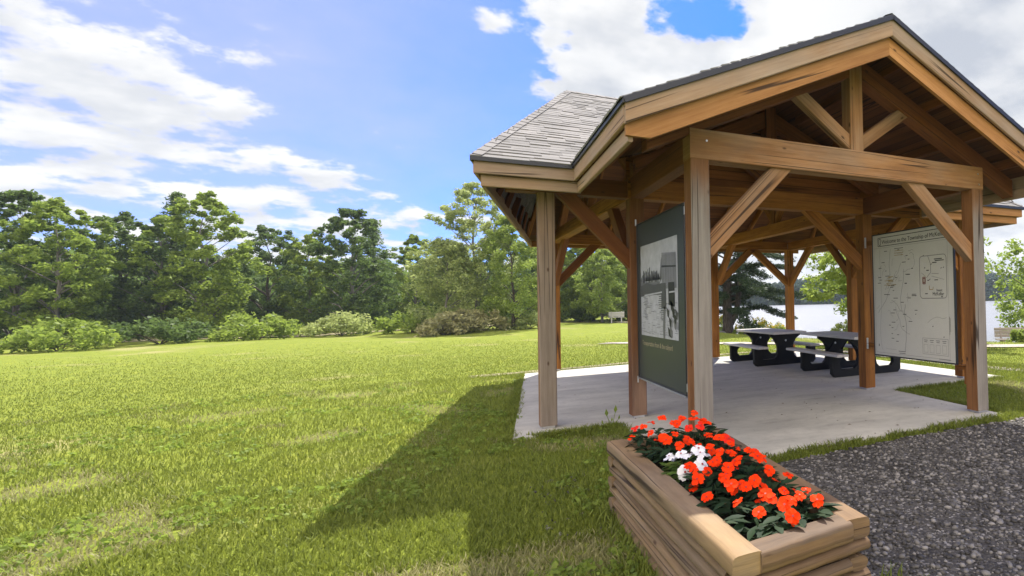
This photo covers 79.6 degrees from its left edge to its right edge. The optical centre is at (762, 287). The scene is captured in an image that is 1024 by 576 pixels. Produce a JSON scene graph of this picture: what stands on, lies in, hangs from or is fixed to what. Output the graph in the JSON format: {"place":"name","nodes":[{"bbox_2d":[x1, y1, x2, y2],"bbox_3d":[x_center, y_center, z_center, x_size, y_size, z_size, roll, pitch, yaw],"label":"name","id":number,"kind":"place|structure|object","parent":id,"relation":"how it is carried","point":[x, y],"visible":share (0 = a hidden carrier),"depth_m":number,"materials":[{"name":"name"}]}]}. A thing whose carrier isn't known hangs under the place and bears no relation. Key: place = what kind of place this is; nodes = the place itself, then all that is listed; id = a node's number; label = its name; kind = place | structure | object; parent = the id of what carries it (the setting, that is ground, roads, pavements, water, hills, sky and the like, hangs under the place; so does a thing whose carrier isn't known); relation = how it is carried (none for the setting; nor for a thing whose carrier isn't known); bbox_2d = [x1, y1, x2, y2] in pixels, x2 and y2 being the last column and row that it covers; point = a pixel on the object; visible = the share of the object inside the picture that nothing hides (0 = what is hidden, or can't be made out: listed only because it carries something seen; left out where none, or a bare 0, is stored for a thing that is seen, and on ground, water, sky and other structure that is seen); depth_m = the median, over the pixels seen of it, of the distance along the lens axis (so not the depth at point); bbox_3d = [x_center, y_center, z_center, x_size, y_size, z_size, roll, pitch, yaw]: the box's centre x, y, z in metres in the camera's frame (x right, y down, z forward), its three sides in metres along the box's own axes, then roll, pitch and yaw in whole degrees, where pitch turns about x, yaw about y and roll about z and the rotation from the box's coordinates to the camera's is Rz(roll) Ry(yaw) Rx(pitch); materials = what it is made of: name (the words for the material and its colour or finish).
{"place":"outdoors","nodes":[
{"label":"outdoors","id":0,"kind":"place"},
{"bbox_2d":[0,300,1023,575],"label":"lawn","id":1,"kind":"structure","parent":0,"point":[24,362],"depth_m":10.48,"materials":[{"name":"green plant"}]},
{"bbox_2d":[0,189,111,338],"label":"broadleaf tree","id":2,"kind":"object","parent":1,"relation":"on","point":[26,197],"visible":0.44,"depth_m":27.66,"materials":[{"name":"green plant"}]},
{"bbox_2d":[0,315,122,353],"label":"bush","id":3,"kind":"object","parent":1,"relation":"on","point":[42,336],"visible":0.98,"depth_m":22.84,"materials":[{"name":"green plant"}]},
{"bbox_2d":[0,197,127,344],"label":"broadleaf tree","id":4,"kind":"object","parent":1,"relation":"on","point":[57,208],"visible":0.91,"depth_m":26.87,"materials":[{"name":"green plant"}]},
{"bbox_2d":[35,211,186,329],"bbox_3d":[-38.345,-0.806,32.995,5.768,7.687,5.994,-1,-1,-20],"label":"broadleaf tree","id":5,"kind":"object","parent":1,"relation":"on","point":[110,311],"visible":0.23,"depth_m":32.16,"materials":[{"name":"green plant"}]},
{"bbox_2d":[103,314,218,344],"bbox_3d":[-29.260,2.005,26.650,3.990,1.632,3.590,-1,-1,-28],"label":"bush","id":6,"kind":"object","parent":1,"relation":"on","point":[188,332],"visible":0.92,"depth_m":26.15,"materials":[{"name":"green plant"}]},
{"bbox_2d":[101,214,242,327],"bbox_3d":[-35.687,-0.708,32.817,5.435,7.402,5.892,-1,-1,5],"label":"broadleaf tree","id":7,"kind":"object","parent":1,"relation":"on","point":[132,311],"visible":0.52,"depth_m":31.51,"materials":[{"name":"green plant"}]},
{"bbox_2d":[132,191,226,335],"bbox_3d":[-37.006,-1.377,34.324,4.443,9.481,4.549,-1,-1,13],"label":"spruce tree","id":8,"kind":"object","parent":1,"relation":"on","point":[173,195],"visible":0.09,"depth_m":34.30,"materials":[{"name":"green plant"}]},
{"bbox_2d":[127,190,272,337],"bbox_3d":[-32.697,-1.393,32.088,5.555,8.784,5.868,-2,-1,35],"label":"broadleaf tree","id":9,"kind":"object","parent":1,"relation":"on","point":[217,312],"visible":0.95,"depth_m":31.56,"materials":[{"name":"green plant"}]},
{"bbox_2d":[204,311,301,341],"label":"bush","id":10,"kind":"object","parent":1,"relation":"on","point":[245,328],"visible":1,"depth_m":27.79,"materials":[{"name":"green plant"}]},
{"bbox_2d":[207,224,314,331],"bbox_3d":[-34.868,-0.693,38.665,5.997,7.691,5.770,-2,-1,27],"label":"broadleaf tree","id":11,"kind":"object","parent":1,"relation":"on","point":[264,234],"visible":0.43,"depth_m":38.31,"materials":[{"name":"green plant"}]},
{"bbox_2d":[267,233,344,330],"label":"broadleaf tree","id":12,"kind":"object","parent":1,"relation":"on","point":[297,257],"visible":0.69,"depth_m":37.68,"materials":[{"name":"green plant"}]},
{"bbox_2d":[0,249,625,338],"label":"wood","id":13,"kind":"object","parent":1,"relation":"on","point":[263,279],"visible":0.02,"depth_m":47.46,"materials":[{"name":"green plant"}]},
{"bbox_2d":[0,321,627,345],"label":"footpath","id":14,"kind":"structure","parent":1,"relation":"on","point":[134,340],"depth_m":33.09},
{"bbox_2d":[609,311,623,322],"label":"park bench","id":15,"kind":"object","parent":14,"relation":"on","point":[612,315],"visible":0.94,"depth_m":41.08,"materials":[{"name":"grey paint"}]},
{"bbox_2d":[0,379,647,575],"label":"clover patches","id":16,"kind":"object","parent":1,"relation":"on","point":[72,523],"visible":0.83,"depth_m":4.69,"materials":[{"name":"green plant"}]},
{"bbox_2d":[299,310,376,337],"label":"bush","id":17,"kind":"object","parent":1,"relation":"on","point":[346,322],"visible":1,"depth_m":31.36,"materials":[{"name":"green plant"}]},
{"bbox_2d":[280,207,402,324],"bbox_3d":[-28.048,-1.280,38.117,6.868,8.629,6.336,-1,-1,-7],"label":"broadleaf tree","id":18,"kind":"object","parent":1,"relation":"on","point":[352,279],"visible":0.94,"depth_m":37.13,"materials":[{"name":"green plant"}]},
{"bbox_2d":[343,218,405,326],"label":"spruce tree","id":19,"kind":"object","parent":1,"relation":"on","point":[376,231],"visible":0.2,"depth_m":43.88,"materials":[{"name":"green plant"}]},
{"bbox_2d":[370,306,426,334],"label":"bush","id":20,"kind":"object","parent":1,"relation":"on","point":[392,325],"visible":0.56,"depth_m":31.66,"materials":[{"name":"green plant"}]},
{"bbox_2d":[385,234,434,316],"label":"broadleaf tree","id":21,"kind":"object","parent":1,"relation":"on","point":[412,239],"visible":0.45,"depth_m":44.62,"materials":[{"name":"green plant"}]},
{"bbox_2d":[401,237,489,326],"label":"pale tree","id":22,"kind":"object","parent":1,"relation":"on","point":[430,283],"visible":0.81,"depth_m":32.18,"materials":[{"name":"green plant"}]},
{"bbox_2d":[414,311,477,336],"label":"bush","id":23,"kind":"object","parent":1,"relation":"on","point":[431,327],"visible":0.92,"depth_m":29.28,"materials":[{"name":"green plant"}]},
{"bbox_2d":[423,240,480,311],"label":"broadleaf tree","id":24,"kind":"object","parent":1,"relation":"on","point":[470,258],"visible":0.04,"depth_m":44.38,"materials":[{"name":"green plant"}]},
{"bbox_2d":[406,181,520,321],"bbox_3d":[-18.318,-2.078,35.304,6.364,9.588,6.100,-1,-1,12],"label":"pale tree","id":25,"kind":"object","parent":1,"relation":"on","point":[462,195],"visible":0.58,"depth_m":34.21,"materials":[{"name":"green plant"}]},
{"bbox_2d":[437,307,491,333],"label":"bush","id":26,"kind":"object","parent":1,"relation":"on","point":[480,323],"visible":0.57,"depth_m":30.61,"materials":[{"name":"green plant"}]},
{"bbox_2d":[465,309,511,331],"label":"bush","id":27,"kind":"object","parent":1,"relation":"on","point":[499,322],"visible":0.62,"depth_m":32.16,"materials":[{"name":"green plant"}]},
{"bbox_2d":[485,310,509,326],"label":"bush","id":28,"kind":"object","parent":1,"relation":"on","point":[508,314],"visible":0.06,"depth_m":34.89,"materials":[{"name":"green plant"}]},
{"bbox_2d":[467,215,536,329],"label":"pale tree","id":29,"kind":"object","parent":1,"relation":"on","point":[517,248],"visible":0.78,"depth_m":33.07,"materials":[{"name":"green plant"}]},
{"bbox_2d":[470,244,534,318],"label":"broadleaf tree","id":30,"kind":"object","parent":1,"relation":"on","point":[525,271],"visible":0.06,"depth_m":44.11,"materials":[{"name":"green plant"}]},
{"bbox_2d":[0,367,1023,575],"bbox_3d":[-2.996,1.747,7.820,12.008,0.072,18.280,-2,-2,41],"label":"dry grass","id":31,"kind":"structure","parent":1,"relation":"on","point":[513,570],"depth_m":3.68,"materials":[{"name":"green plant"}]},
{"bbox_2d":[504,309,537,329],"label":"tall grass clump","id":32,"kind":"object","parent":1,"relation":"on","point":[530,320],"visible":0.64,"depth_m":34.04,"materials":[{"name":"green plant"}]},
{"bbox_2d":[522,244,537,315],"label":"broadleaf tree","id":33,"kind":"object","parent":1,"relation":"on","point":[533,270],"visible":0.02,"depth_m":51.03,"materials":[{"name":"green plant"}]},
{"bbox_2d":[524,248,587,315],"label":"broadleaf tree","id":34,"kind":"object","parent":1,"relation":"on","point":[564,298],"visible":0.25,"depth_m":44.58,"materials":[{"name":"green plant"}]},
{"bbox_2d":[560,306,599,322],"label":"bush","id":35,"kind":"object","parent":1,"relation":"on","point":[583,316],"visible":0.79,"depth_m":43.86,"materials":[{"name":"green plant"}]},
{"bbox_2d":[560,249,604,320],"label":"broadleaf tree","id":36,"kind":"object","parent":1,"relation":"on","point":[570,250],"visible":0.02,"depth_m":47.84,"materials":[{"name":"green plant"}]},
{"bbox_2d":[563,248,625,320],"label":"broadleaf tree","id":37,"kind":"object","parent":1,"relation":"on","point":[573,255],"visible":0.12,"depth_m":45.52,"materials":[{"name":"green plant"}]},
{"bbox_2d":[569,249,626,322],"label":"pale tree","id":38,"kind":"object","parent":1,"relation":"on","point":[604,299],"visible":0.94,"depth_m":42.03,"materials":[{"name":"green plant"}]},
{"bbox_2d":[588,249,626,306],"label":"broadleaf tree","id":39,"kind":"object","parent":1,"relation":"on","point":[619,280],"visible":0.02,"depth_m":50.19,"materials":[{"name":"green plant"}]},
{"bbox_2d":[601,406,619,425],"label":"weed plant","id":40,"kind":"object","parent":1,"relation":"on","point":[606,412],"visible":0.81,"depth_m":6.66,"materials":[{"name":"green plant"}]},
{"bbox_2d":[476,351,749,376],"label":"footpath","id":41,"kind":"structure","parent":1,"relation":"on","point":[580,366],"depth_m":13.18,"materials":[{"name":"grey concrete"}]},
{"bbox_2d":[605,304,627,320],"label":"bush","id":42,"kind":"object","parent":1,"relation":"on","point":[625,316],"visible":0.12,"depth_m":45.76,"materials":[{"name":"green plant"}]},
{"bbox_2d":[608,265,626,311],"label":"broadleaf tree","id":43,"kind":"object","parent":1,"relation":"on","point":[624,277],"visible":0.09,"depth_m":46.24,"materials":[{"name":"green plant"}]},
{"bbox_2d":[719,315,722,330],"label":"goldenrod plant","id":44,"kind":"object","parent":1,"relation":"on","point":[721,320],"visible":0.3,"depth_m":30.00,"materials":[{"name":"green plant"}]},
{"bbox_2d":[607,427,870,575],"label":"planter box","id":45,"kind":"object","parent":1,"relation":"on","point":[676,531],"visible":0.66,"depth_m":2.58,"materials":[{"name":"brown wood"}]},
{"bbox_2d":[623,415,677,457],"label":"impatiens plant","id":46,"kind":"object","parent":45,"relation":"in","point":[638,438],"visible":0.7,"depth_m":3.88,"materials":[{"name":"red plant"}]},
{"bbox_2d":[634,420,695,471],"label":"impatiens plant","id":47,"kind":"object","parent":45,"relation":"in","point":[662,435],"visible":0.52,"depth_m":3.70,"materials":[{"name":"red plant"}]},
{"bbox_2d":[645,431,706,478],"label":"impatiens plant","id":48,"kind":"object","parent":45,"relation":"in","point":[665,440],"visible":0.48,"depth_m":3.51,"materials":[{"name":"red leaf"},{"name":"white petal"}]},
{"bbox_2d":[660,445,718,483],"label":"impatiens plant","id":49,"kind":"object","parent":45,"relation":"in","point":[681,471],"visible":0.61,"depth_m":3.28,"materials":[{"name":"white plant"}]},
{"bbox_2d":[661,410,719,452],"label":"impatiens plant","id":50,"kind":"object","parent":45,"relation":"in","point":[678,421],"visible":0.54,"depth_m":3.95,"materials":[{"name":"red plant"}]},
{"bbox_2d":[667,417,727,454],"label":"impatiens plant","id":51,"kind":"object","parent":45,"relation":"in","point":[700,425],"visible":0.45,"depth_m":3.86,"materials":[{"name":"red plant"}]},
{"bbox_2d":[680,458,744,501],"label":"impatiens plant","id":52,"kind":"object","parent":45,"relation":"in","point":[692,467],"visible":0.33,"depth_m":3.06,"materials":[{"name":"red plant"}]},
{"bbox_2d":[683,432,743,463],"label":"impatiens plant","id":53,"kind":"object","parent":45,"relation":"in","point":[711,452],"visible":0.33,"depth_m":3.60,"materials":[{"name":"red plant"}]},
{"bbox_2d":[686,434,754,482],"bbox_3d":[-0.240,1.075,3.398,0.456,0.315,0.466,0,-2,-40],"label":"impatiens plant","id":54,"kind":"object","parent":45,"relation":"in","point":[728,440],"visible":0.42,"depth_m":3.43,"materials":[{"name":"red plant"}]},
{"bbox_2d":[683,459,759,509],"bbox_3d":[-0.217,1.075,2.948,0.486,0.293,0.475,-1,-1,13],"label":"impatiens plant","id":55,"kind":"object","parent":45,"relation":"in","point":[696,478],"visible":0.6,"depth_m":2.92,"materials":[{"name":"red plant"}]},
{"bbox_2d":[696,471,776,534],"bbox_3d":[-0.130,1.074,2.744,0.476,0.276,0.473,-1,-1,-28],"label":"impatiens plant","id":56,"kind":"object","parent":45,"relation":"in","point":[729,485],"visible":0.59,"depth_m":2.70,"materials":[{"name":"red plant"}]},
{"bbox_2d":[703,447,775,491],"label":"impatiens plant","id":57,"kind":"object","parent":45,"relation":"in","point":[731,456],"visible":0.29,"depth_m":3.26,"materials":[{"name":"red plant"}]},
{"bbox_2d":[712,451,789,505],"bbox_3d":[-0.055,1.056,3.025,0.466,0.331,0.456,0,-2,-42],"label":"impatiens plant","id":58,"kind":"object","parent":45,"relation":"in","point":[769,470],"visible":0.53,"depth_m":3.00,"materials":[{"name":"red plant"}]},
{"bbox_2d":[728,472,808,527],"bbox_3d":[0.028,1.075,2.809,0.484,0.277,0.490,-1,-1,13],"label":"impatiens plant","id":59,"kind":"object","parent":45,"relation":"in","point":[755,480],"visible":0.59,"depth_m":2.78,"materials":[{"name":"red plant"}]},
{"bbox_2d":[723,495,820,540],"bbox_3d":[0.008,1.085,2.547,0.486,0.239,0.475,-2,-1,36],"label":"impatiens plant","id":60,"kind":"object","parent":45,"relation":"in","point":[792,517],"visible":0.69,"depth_m":2.46,"materials":[{"name":"red plant"}]},
{"bbox_2d":[754,487,841,536],"bbox_3d":[0.158,1.081,2.609,0.456,0.245,0.466,-1,-1,-13],"label":"impatiens plant","id":61,"kind":"object","parent":45,"relation":"in","point":[816,499],"visible":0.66,"depth_m":2.59,"materials":[{"name":"red plant"}]},
{"bbox_2d":[732,323,751,333],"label":"goldenrod plant","id":62,"kind":"object","parent":1,"relation":"on","point":[735,331],"visible":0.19,"depth_m":26.66,"materials":[{"name":"green plant"}]},
{"bbox_2d":[496,372,1016,457],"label":"edge grass","id":63,"kind":"structure","parent":1,"relation":"on","point":[516,395],"depth_m":6.59,"materials":[{"name":"green plant"}]},
{"bbox_2d":[583,496,929,575],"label":"edge grass","id":64,"kind":"structure","parent":1,"relation":"on","point":[614,517],"depth_m":3.43,"materials":[{"name":"green plant"}]},
{"bbox_2d":[513,351,1002,457],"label":"concrete slab","id":65,"kind":"structure","parent":1,"relation":"on","point":[749,398],"depth_m":7.96,"materials":[{"name":"grey concrete"}]},
{"bbox_2d":[470,13,1023,429],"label":"timber pavilion","id":66,"kind":"structure","parent":65,"relation":"on","point":[845,142],"depth_m":6.74,"materials":[{"name":"brown wood"}]},
{"bbox_2d":[635,202,687,397],"bbox_3d":[-1.204,0.141,6.409,0.042,2.134,1.882,-1,-1,-28],"label":"information panel","id":67,"kind":"object","parent":66,"relation":"attached to","point":[661,305],"visible":0.99,"depth_m":6.26,"materials":[{"name":"black"}]},
{"bbox_2d":[864,221,965,383],"bbox_3d":[2.195,0.213,8.124,0.160,2.173,2.038,-1,-1,-29],"label":"information panel","id":68,"kind":"object","parent":66,"relation":"attached to","point":[914,295],"visible":0.93,"depth_m":8.03,"materials":[{"name":"white"}]},
{"bbox_2d":[723,328,819,366],"bbox_3d":[0.178,1.407,13.421,1.661,0.760,1.932,-1,-1,-28],"label":"picnic table","id":69,"kind":"object","parent":65,"relation":"on","point":[760,354],"visible":0.93,"depth_m":12.87,"materials":[{"name":"grey plastic"}]},
{"bbox_2d":[786,331,899,377],"bbox_3d":[1.685,1.336,11.495,1.661,0.760,2.016,-1,-1,-26],"label":"picnic table","id":70,"kind":"object","parent":65,"relation":"on","point":[835,361],"visible":0.79,"depth_m":11.31,"materials":[{"name":"grey plastic"}]},
{"bbox_2d":[751,316,772,328],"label":"goldenrod plant","id":71,"kind":"object","parent":1,"relation":"on","point":[762,324],"visible":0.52,"depth_m":25.81,"materials":[{"name":"green plant"}]},
{"bbox_2d":[718,252,806,333],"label":"pine tree","id":72,"kind":"object","parent":1,"relation":"on","point":[740,289],"visible":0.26,"depth_m":28.58,"materials":[{"name":"green plant"}]},
{"bbox_2d":[530,388,1016,537],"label":"loose stones","id":73,"kind":"object","parent":1,"relation":"on","point":[601,498],"visible":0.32,"depth_m":4.44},
{"bbox_2d":[764,321,785,328],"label":"goldenrod plant","id":74,"kind":"object","parent":1,"relation":"on","point":[781,326],"visible":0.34,"depth_m":25.51,"materials":[{"name":"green plant"}]},
{"bbox_2d":[599,342,1023,346],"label":"footpath","id":75,"kind":"structure","parent":1,"relation":"on","point":[1005,345],"depth_m":16.94,"materials":[{"name":"grey concrete"}]},
{"bbox_2d":[830,319,847,343],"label":"shrub","id":76,"kind":"object","parent":1,"relation":"on","point":[839,327],"visible":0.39,"depth_m":17.78,"materials":[{"name":"green plant"}]},
{"bbox_2d":[719,271,1023,305],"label":"distant forest","id":77,"kind":"object","parent":1,"relation":"on","point":[991,278],"visible":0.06,"depth_m":173.31,"materials":[{"name":"green plant"}]},
{"bbox_2d":[800,236,992,315],"bbox_3d":[4.220,-0.588,18.099,6.018,5.055,5.614,-1,-1,5],"label":"feathery tree","id":78,"kind":"object","parent":1,"relation":"on","point":[830,287],"visible":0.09,"depth_m":17.86,"materials":[{"name":"green plant"}]},
{"bbox_2d":[773,349,1019,370],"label":"gravel verge","id":79,"kind":"structure","parent":1,"relation":"on","point":[911,359],"depth_m":13.39,"materials":[{"name":"grey gravel"}]},
{"bbox_2d":[987,238,1023,327],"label":"lakeside tree","id":80,"kind":"object","parent":1,"relation":"on","point":[1015,249],"visible":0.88,"depth_m":24.61,"materials":[{"name":"green plant"}]},
{"bbox_2d":[994,327,1023,341],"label":"park bench","id":81,"kind":"object","parent":1,"relation":"on","point":[1000,332],"visible":0.59,"depth_m":19.47,"materials":[{"name":"brown wood"}]},
{"bbox_2d":[1005,328,1023,342],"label":"tall grass clump","id":82,"kind":"object","parent":1,"relation":"on","point":[1015,335],"visible":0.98,"depth_m":18.28,"materials":[{"name":"green plant"}]},
{"bbox_2d":[0,0,1023,283],"label":"sky","id":83,"kind":"structure","parent":0,"point":[293,113],"materials":[{"name":"blue"}]},
{"bbox_2d":[558,361,975,453],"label":"leaf litter","id":84,"kind":"object","parent":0,"point":[811,409],"visible":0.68,"depth_m":7.11,"materials":[{"name":"brown plant"}]},
{"bbox_2d":[719,300,1023,341],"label":"lake water","id":85,"kind":"structure","parent":0,"point":[817,317],"depth_m":53.18,"materials":[{"name":"grey liquid"}]},
{"bbox_2d":[777,417,1023,575],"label":"gravel path","id":86,"kind":"structure","parent":0,"point":[927,559],"depth_m":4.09,"materials":[{"name":"grey gravel"}]}
]}

